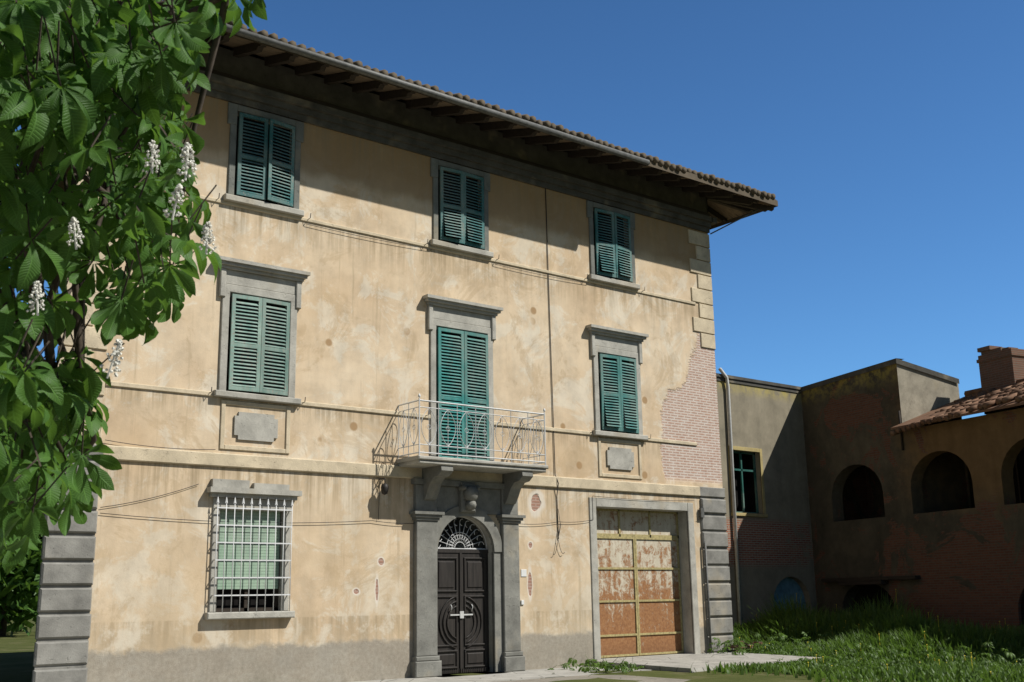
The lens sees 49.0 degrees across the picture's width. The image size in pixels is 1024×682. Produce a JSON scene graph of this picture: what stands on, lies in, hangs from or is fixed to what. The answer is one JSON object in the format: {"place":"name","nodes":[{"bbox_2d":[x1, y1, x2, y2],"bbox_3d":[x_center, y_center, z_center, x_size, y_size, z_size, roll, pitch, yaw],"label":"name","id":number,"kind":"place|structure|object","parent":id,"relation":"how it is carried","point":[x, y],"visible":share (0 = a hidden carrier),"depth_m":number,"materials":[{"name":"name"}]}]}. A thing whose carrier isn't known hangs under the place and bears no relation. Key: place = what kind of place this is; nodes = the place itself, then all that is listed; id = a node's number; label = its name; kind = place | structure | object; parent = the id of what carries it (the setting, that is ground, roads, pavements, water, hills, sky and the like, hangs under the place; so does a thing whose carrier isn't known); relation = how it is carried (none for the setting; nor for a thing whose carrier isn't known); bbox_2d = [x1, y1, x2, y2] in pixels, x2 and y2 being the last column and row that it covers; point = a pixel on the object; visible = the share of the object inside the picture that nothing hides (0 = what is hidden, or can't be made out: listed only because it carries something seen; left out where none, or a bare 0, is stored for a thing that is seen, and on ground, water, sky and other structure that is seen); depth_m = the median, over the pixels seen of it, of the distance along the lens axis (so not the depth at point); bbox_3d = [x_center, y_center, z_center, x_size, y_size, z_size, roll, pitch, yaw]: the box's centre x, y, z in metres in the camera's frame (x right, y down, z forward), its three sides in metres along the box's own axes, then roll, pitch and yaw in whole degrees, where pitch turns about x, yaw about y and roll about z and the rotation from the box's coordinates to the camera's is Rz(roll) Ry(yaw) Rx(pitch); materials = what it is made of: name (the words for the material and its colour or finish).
{"place":"outdoors","nodes":[
{"label":"outdoors","id":0,"kind":"place"},
{"bbox_2d":[7,613,35,631],"bbox_3d":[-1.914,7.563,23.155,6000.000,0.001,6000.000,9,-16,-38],"label":"ground","id":1,"kind":"structure","parent":0,"point":[33,629],"depth_m":122.47,"materials":[{"name":"green plant"}]},
{"bbox_2d":[0,0,266,573],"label":"chestnut","id":2,"kind":"object","parent":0,"point":[70,111],"depth_m":4.42,"materials":[{"name":"green plant"}]},
{"bbox_2d":[26,140,216,378],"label":"chestnut blossoms","id":3,"kind":"object","parent":2,"relation":"attached to","point":[116,353],"visible":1,"depth_m":4.01,"materials":[{"name":"white plant"}]},
{"bbox_2d":[216,116,631,674],"bbox_3d":[-0.715,1.711,25.959,13.010,11.520,0.160,9,-16,-38],"label":"dark villa interior","id":4,"kind":"object","parent":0,"point":[252,601],"visible":0.07,"depth_m":23.99,"materials":[{"name":"black"}]},
{"bbox_2d":[0,632,923,681],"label":"ground","id":5,"kind":"structure","parent":0,"point":[16,655],"depth_m":23.82,"materials":[{"name":"green plant"}]},
{"bbox_2d":[0,497,42,636],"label":"distant tree","id":6,"kind":"object","parent":5,"relation":"on","point":[18,599],"depth_m":61.13,"materials":[{"name":"green plant"}]},
{"bbox_2d":[65,90,722,681],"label":"villa walls","id":7,"kind":"structure","parent":5,"relation":"on","point":[363,336],"depth_m":23.77,"materials":[{"name":"beige paint"}]},
{"bbox_2d":[228,294,262,391],"bbox_3d":[-5.254,0.038,22.138,0.628,1.920,0.044,8,-16,-34],"label":"shutter","id":8,"kind":"object","parent":7,"relation":"attached to","point":[243,387],"visible":1,"depth_m":22.12,"materials":[{"name":"paint"}]},
{"bbox_2d":[216,587,278,611],"bbox_3d":[-5.086,4.934,21.417,1.350,0.450,0.050,9,-16,-38],"label":"window frame","id":9,"kind":"object","parent":7,"relation":"in","point":[245,603],"visible":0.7,"depth_m":21.42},
{"bbox_2d":[217,510,279,588],"bbox_3d":[-5.069,4.000,21.590,1.290,1.508,0.025,9,-16,-38],"label":"roller blind","id":10,"kind":"object","parent":7,"relation":"attached to","point":[246,554],"depth_m":21.57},
{"bbox_2d":[212,496,292,612],"bbox_3d":[-4.950,4.072,21.423,1.606,2.192,0.150,9,-16,-38],"label":"window grille","id":11,"kind":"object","parent":7,"relation":"attached to","point":[250,543],"depth_m":21.35,"materials":[{"name":"grey metal"}]},
{"bbox_2d":[259,298,289,395],"bbox_3d":[-4.757,0.119,22.526,0.628,1.920,0.044,10,-17,-41],"label":"shutter","id":12,"kind":"object","parent":7,"relation":"attached to","point":[272,390],"visible":1,"depth_m":22.51,"materials":[{"name":"paint"}]},
{"bbox_2d":[32,444,733,681],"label":"corner quoins","id":13,"kind":"object","parent":7,"relation":"attached to","point":[63,628],"visible":0.87,"depth_m":19.31,"materials":[{"name":"grey stone"}]},
{"bbox_2d":[57,114,715,436],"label":"quoins","id":14,"kind":"object","parent":7,"relation":"attached to","point":[93,340],"visible":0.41,"depth_m":31.04,"materials":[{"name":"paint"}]},
{"bbox_2d":[100,188,700,554],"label":"facade cables","id":15,"kind":"object","parent":7,"relation":"attached to","point":[559,527],"visible":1,"depth_m":26.16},
{"bbox_2d":[103,190,699,496],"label":"string courses","id":16,"kind":"object","parent":7,"relation":"attached to","point":[150,455],"visible":0.91,"depth_m":23.44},
{"bbox_2d":[209,193,650,494],"bbox_3d":[-1.102,0.644,25.307,11.938,5.822,0.305,9,-16,-38],"label":"facade ironmongery","id":17,"kind":"object","parent":7,"relation":"attached to","point":[384,488],"visible":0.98,"depth_m":23.32,"materials":[{"name":"metal"}]},
{"bbox_2d":[227,102,635,283],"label":"window surrounds","id":18,"kind":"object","parent":7,"relation":"attached to","point":[234,109],"depth_m":25.79,"materials":[{"name":"stone"}]},
{"bbox_2d":[236,112,268,199],"bbox_3d":[-5.322,-3.790,23.022,0.628,1.780,0.044,8,-16,-35],"label":"shutter","id":19,"kind":"object","parent":18,"relation":"attached to","point":[241,156],"visible":1,"depth_m":23.00,"materials":[{"name":"paint"}]},
{"bbox_2d":[267,118,294,206],"bbox_3d":[-4.804,-3.715,23.388,0.044,1.780,0.632,-13,-17,42],"label":"shutter","id":20,"kind":"object","parent":18,"relation":"attached to","point":[273,198],"visible":1,"depth_m":23.36,"materials":[{"name":"paint"}]},
{"bbox_2d":[440,166,463,243],"bbox_3d":[-1.369,-3.167,26.029,0.629,1.780,0.140,8,-16,-33],"label":"shutter","id":21,"kind":"object","parent":18,"relation":"attached to","point":[444,206],"visible":1,"depth_m":26.04,"materials":[{"name":"paint"}]},
{"bbox_2d":[594,208,616,277],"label":"shutter","id":22,"kind":"object","parent":18,"relation":"attached to","point":[605,244],"visible":1,"depth_m":29.01,"materials":[{"name":"paint"}]},
{"bbox_2d":[151,32,716,232],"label":"cornice","id":23,"kind":"structure","parent":7,"relation":"attached to","point":[248,67],"depth_m":26.19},
{"bbox_2d":[437,327,464,458],"bbox_3d":[-1.358,1.197,25.058,0.697,3.000,0.044,9,-16,-36],"label":"shutter","id":24,"kind":"object","parent":7,"relation":"attached to","point":[445,397],"visible":0.9,"depth_m":25.07,"materials":[{"name":"paint"}]},
{"bbox_2d":[204,193,700,659],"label":"stone surrounds","id":25,"kind":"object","parent":7,"relation":"attached to","point":[253,279],"depth_m":23.80,"materials":[{"name":"grey stone"}]},
{"bbox_2d":[220,112,693,675],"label":"window reveals","id":26,"kind":"object","parent":7,"relation":"attached to","point":[686,592],"visible":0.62,"depth_m":28.49,"materials":[{"name":"grey stone"}]},
{"bbox_2d":[438,517,484,548],"bbox_3d":[-1.200,4.254,24.863,1.540,0.710,0.001,9,-16,-38],"label":"fanlight glass","id":27,"kind":"object","parent":7,"relation":"attached to","point":[466,528],"visible":0.5,"depth_m":24.93,"materials":[{"name":"glass"}]},
{"bbox_2d":[438,517,487,549],"bbox_3d":[-1.157,4.239,24.811,1.540,0.725,0.022,9,-16,-38],"label":"fanlight grille","id":28,"kind":"object","parent":7,"relation":"attached to","point":[459,532],"visible":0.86,"depth_m":24.83,"materials":[{"name":"white metal"}]},
{"bbox_2d":[409,465,532,677],"bbox_3d":[-0.838,4.979,24.338,3.010,4.330,1.100,9,-16,-38],"label":"door surround","id":29,"kind":"object","parent":7,"relation":"attached to","point":[449,500],"visible":1,"depth_m":24.56,"materials":[{"name":"grey stone"}]},
{"bbox_2d":[437,549,488,673],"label":"front door leaves","id":30,"kind":"object","parent":29,"relation":"attached to","point":[462,585],"visible":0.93,"depth_m":24.46,"materials":[{"name":"brown wood"}]},
{"bbox_2d":[450,604,472,617],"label":"door handles","id":31,"kind":"object","parent":30,"relation":"attached to","point":[461,614],"visible":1,"depth_m":24.35,"materials":[{"name":"silver metal"}]},
{"bbox_2d":[443,667,489,673],"bbox_3d":[-1.078,7.082,24.118,1.492,0.080,0.015,9,-16,-38],"label":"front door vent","id":32,"kind":"object","parent":30,"relation":"attached to","point":[466,670],"visible":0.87,"depth_m":24.21,"materials":[{"name":"metal"}]},
{"bbox_2d":[398,393,545,464],"bbox_3d":[-0.839,2.032,24.846,3.500,1.320,0.841,9,-16,-38],"label":"balcony railing","id":33,"kind":"object","parent":7,"relation":"on","point":[484,430],"visible":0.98,"depth_m":24.37,"materials":[{"name":"white metal"}]},
{"bbox_2d":[464,172,484,248],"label":"shutter","id":34,"kind":"object","parent":7,"relation":"attached to","point":[477,213],"visible":1,"depth_m":26.45,"materials":[{"name":"paint"}]},
{"bbox_2d":[464,331,489,460],"bbox_3d":[-0.804,1.286,25.485,0.697,3.000,0.044,10,-17,-39],"label":"shutter","id":35,"kind":"object","parent":7,"relation":"attached to","point":[479,401],"visible":0.9,"depth_m":25.50,"materials":[{"name":"paint"}]},
{"bbox_2d":[185,30,773,225],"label":"eave rafters","id":36,"kind":"object","parent":7,"relation":"attached to","point":[711,193],"visible":0.59,"depth_m":26.86,"materials":[{"name":"brown wood"}]},
{"bbox_2d":[37,36,771,224],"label":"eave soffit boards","id":37,"kind":"object","parent":36,"relation":"on","point":[723,210],"visible":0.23,"depth_m":25.41,"materials":[{"name":"brown wood"}]},
{"bbox_2d":[166,6,757,234],"bbox_3d":[-1.050,-4.753,25.811,20.523,0.897,1.535,9,-16,-38],"label":"eave gutter","id":38,"kind":"object","parent":36,"relation":"attached to","point":[381,77],"visible":0.9,"depth_m":24.41,"materials":[{"name":"brown metal"}]},
{"bbox_2d":[162,0,777,229],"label":"roof tiles","id":39,"kind":"object","parent":36,"relation":"on","point":[728,185],"visible":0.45,"depth_m":26.87,"materials":[{"name":"tile"}]},
{"bbox_2d":[521,569,526,604],"bbox_3d":[0.267,5.571,25.413,0.180,0.780,0.040,9,-16,-38],"label":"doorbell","id":40,"kind":"object","parent":7,"relation":"attached to","point":[523,572],"visible":1,"depth_m":25.47,"materials":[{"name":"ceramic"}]},
{"bbox_2d":[599,354,621,430],"bbox_3d":[2.501,1.283,28.129,0.628,1.920,0.126,8,-16,-34],"label":"shutter","id":41,"kind":"object","parent":7,"relation":"attached to","point":[604,394],"visible":1,"depth_m":28.13,"materials":[{"name":"paint"}]},
{"bbox_2d":[614,212,632,281],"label":"shutter","id":42,"kind":"object","parent":7,"relation":"attached to","point":[623,248],"visible":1,"depth_m":29.40,"materials":[{"name":"paint"}]},
{"bbox_2d":[619,356,638,432],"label":"shutter","id":43,"kind":"object","parent":7,"relation":"attached to","point":[635,400],"visible":1,"depth_m":28.53,"materials":[{"name":"paint"}]},
{"bbox_2d":[596,510,682,658],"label":"garage door panels","id":44,"kind":"object","parent":7,"relation":"attached to","point":[620,617],"visible":0.64,"depth_m":28.15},
{"bbox_2d":[596,508,683,657],"bbox_3d":[3.107,6.026,28.094,3.230,3.560,0.030,9,-16,-38],"label":"garage door frame","id":45,"kind":"object","parent":7,"relation":"attached to","point":[633,537],"visible":0.77,"depth_m":28.19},
{"bbox_2d":[699,508,711,652],"bbox_3d":[5.019,6.234,29.050,0.120,3.800,0.100,9,-16,-38],"label":"villa cable conduit","id":46,"kind":"object","parent":7,"relation":"attached to","point":[701,512],"visible":0.79,"depth_m":29.02,"materials":[{"name":"grey metal"}]},
{"bbox_2d":[356,666,651,681],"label":"pavement strip","id":47,"kind":"object","parent":5,"relation":"on","point":[526,674],"visible":0.5,"depth_m":23.07,"materials":[{"name":"grey concrete"}]},
{"bbox_2d":[587,652,819,672],"bbox_3d":[4.731,7.706,26.325,4.900,0.520,3.400,9,-16,-38],"label":"garage pad","id":48,"kind":"object","parent":5,"relation":"on","point":[685,663],"visible":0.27,"depth_m":26.03,"materials":[{"name":"concrete"}]},
{"bbox_2d":[729,641,762,651],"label":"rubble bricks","id":49,"kind":"object","parent":5,"relation":"on","point":[747,645],"visible":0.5,"depth_m":29.40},
{"bbox_2d":[716,380,817,626],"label":"outbuilding wall","id":50,"kind":"structure","parent":5,"relation":"on","point":[775,547],"depth_m":36.18,"materials":[{"name":"beige paint"}]},
{"bbox_2d":[718,368,741,624],"bbox_3d":[6.793,4.950,34.741,0.440,8.393,0.120,9,-16,-38],"label":"downspout","id":51,"kind":"object","parent":50,"relation":"attached to","point":[722,372],"visible":0.84,"depth_m":34.80,"materials":[{"name":"grey metal"}]},
{"bbox_2d":[733,451,758,513],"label":"window panes","id":52,"kind":"structure","parent":50,"relation":"in","point":[741,470],"depth_m":35.84,"materials":[{"name":"glass"}]},
{"bbox_2d":[733,453,755,511],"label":"window frame","id":53,"kind":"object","parent":52,"relation":"in","point":[749,487],"depth_m":36.27,"materials":[{"name":"teal wood"}]},
{"bbox_2d":[728,445,767,516],"bbox_3d":[7.443,4.450,35.513,1.700,2.190,0.110,9,-16,-38],"label":"window surround","id":54,"kind":"object","parent":50,"relation":"attached to","point":[764,514],"visible":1,"depth_m":35.75,"materials":[{"name":"beige stone"}]},
{"bbox_2d":[716,373,801,393],"bbox_3d":[6.653,1.204,35.816,8.010,0.220,0.370,9,-16,-38],"label":"roof coping","id":55,"kind":"object","parent":50,"relation":"on","point":[761,383],"visible":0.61,"depth_m":36.76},
{"bbox_2d":[733,450,811,613],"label":"connector reveals","id":56,"kind":"object","parent":50,"relation":"attached to","point":[798,581],"visible":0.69,"depth_m":36.14,"materials":[{"name":"beige paint"}]},
{"bbox_2d":[774,577,805,614],"bbox_3d":[8.834,8.908,35.834,1.900,2.700,0.040,9,-16,-38],"label":"arched door","id":57,"kind":"structure","parent":50,"relation":"in","point":[787,586],"depth_m":36.14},
{"bbox_2d":[547,621,1023,678],"bbox_3d":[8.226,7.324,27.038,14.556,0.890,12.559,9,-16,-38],"label":"broadleaf weeds","id":58,"kind":"object","parent":5,"relation":"on","point":[609,667],"visible":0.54,"depth_m":24.64,"materials":[{"name":"green plant"}]},
{"bbox_2d":[739,589,1017,672],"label":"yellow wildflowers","id":59,"kind":"object","parent":5,"relation":"on","point":[879,639],"visible":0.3,"depth_m":26.59,"materials":[{"name":"yellow plant"}]},
{"bbox_2d":[801,364,1023,631],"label":"wing walls","id":60,"kind":"structure","parent":5,"relation":"on","point":[967,564],"depth_m":33.35,"materials":[{"name":"brown paint"}]},
{"bbox_2d":[801,358,958,391],"bbox_3d":[11.895,1.406,36.660,2.550,0.630,4.500,5,-14,-25],"label":"tower coping","id":61,"kind":"object","parent":60,"relation":"on","point":[878,366],"visible":1,"depth_m":35.05,"materials":[{"name":"stone"}]},
{"bbox_2d":[843,452,974,520],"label":"arched openings","id":62,"kind":"object","parent":60,"relation":"in","point":[944,486],"visible":0.12,"depth_m":34.43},
{"bbox_2d":[821,411,1023,584],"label":"wing timber","id":63,"kind":"object","parent":60,"relation":"attached to","point":[862,581],"visible":0.55,"depth_m":33.80,"materials":[{"name":"brown wood"}]},
{"bbox_2d":[832,439,1023,630],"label":"arch reveals","id":64,"kind":"object","parent":60,"relation":"attached to","point":[1013,452],"visible":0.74,"depth_m":33.33,"materials":[{"name":"brown paint"}]},
{"bbox_2d":[896,363,961,426],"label":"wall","id":65,"kind":"structure","parent":60,"relation":"attached to","point":[920,393],"depth_m":34.45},
{"bbox_2d":[854,450,1023,612],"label":"dark wing openings","id":66,"kind":"object","parent":60,"relation":"in","point":[870,591],"visible":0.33,"depth_m":34.65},
{"bbox_2d":[890,378,1023,435],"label":"wing roof tiles","id":67,"kind":"object","parent":60,"relation":"on","point":[975,401],"visible":1,"depth_m":32.38,"materials":[{"name":"brown tile"}]},
{"bbox_2d":[440,672,508,676],"bbox_3d":[-0.937,7.165,23.953,1.800,0.100,0.750,9,-16,-38],"label":"door threshold","id":68,"kind":"object","parent":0,"point":[474,672],"depth_m":23.89,"materials":[{"name":"grey stone"}]},
{"bbox_2d":[9,0,1023,418],"label":"sky","id":69,"kind":"structure","parent":0,"point":[886,136],"materials":[{"name":"blue"}]},
{"bbox_2d":[500,675,687,681],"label":"pavement","id":70,"kind":"structure","parent":0,"point":[639,678],"depth_m":22.15,"materials":[{"name":"grey concrete"}]},
{"bbox_2d":[690,589,1023,681],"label":"grass","id":71,"kind":"structure","parent":0,"point":[908,628],"depth_m":26.31,"materials":[{"name":"green plant"}]},
{"bbox_2d":[976,345,1023,414],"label":"chimney","id":72,"kind":"object","parent":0,"point":[999,367],"visible":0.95,"depth_m":33.86,"materials":[{"name":"brown brick"}]}
]}

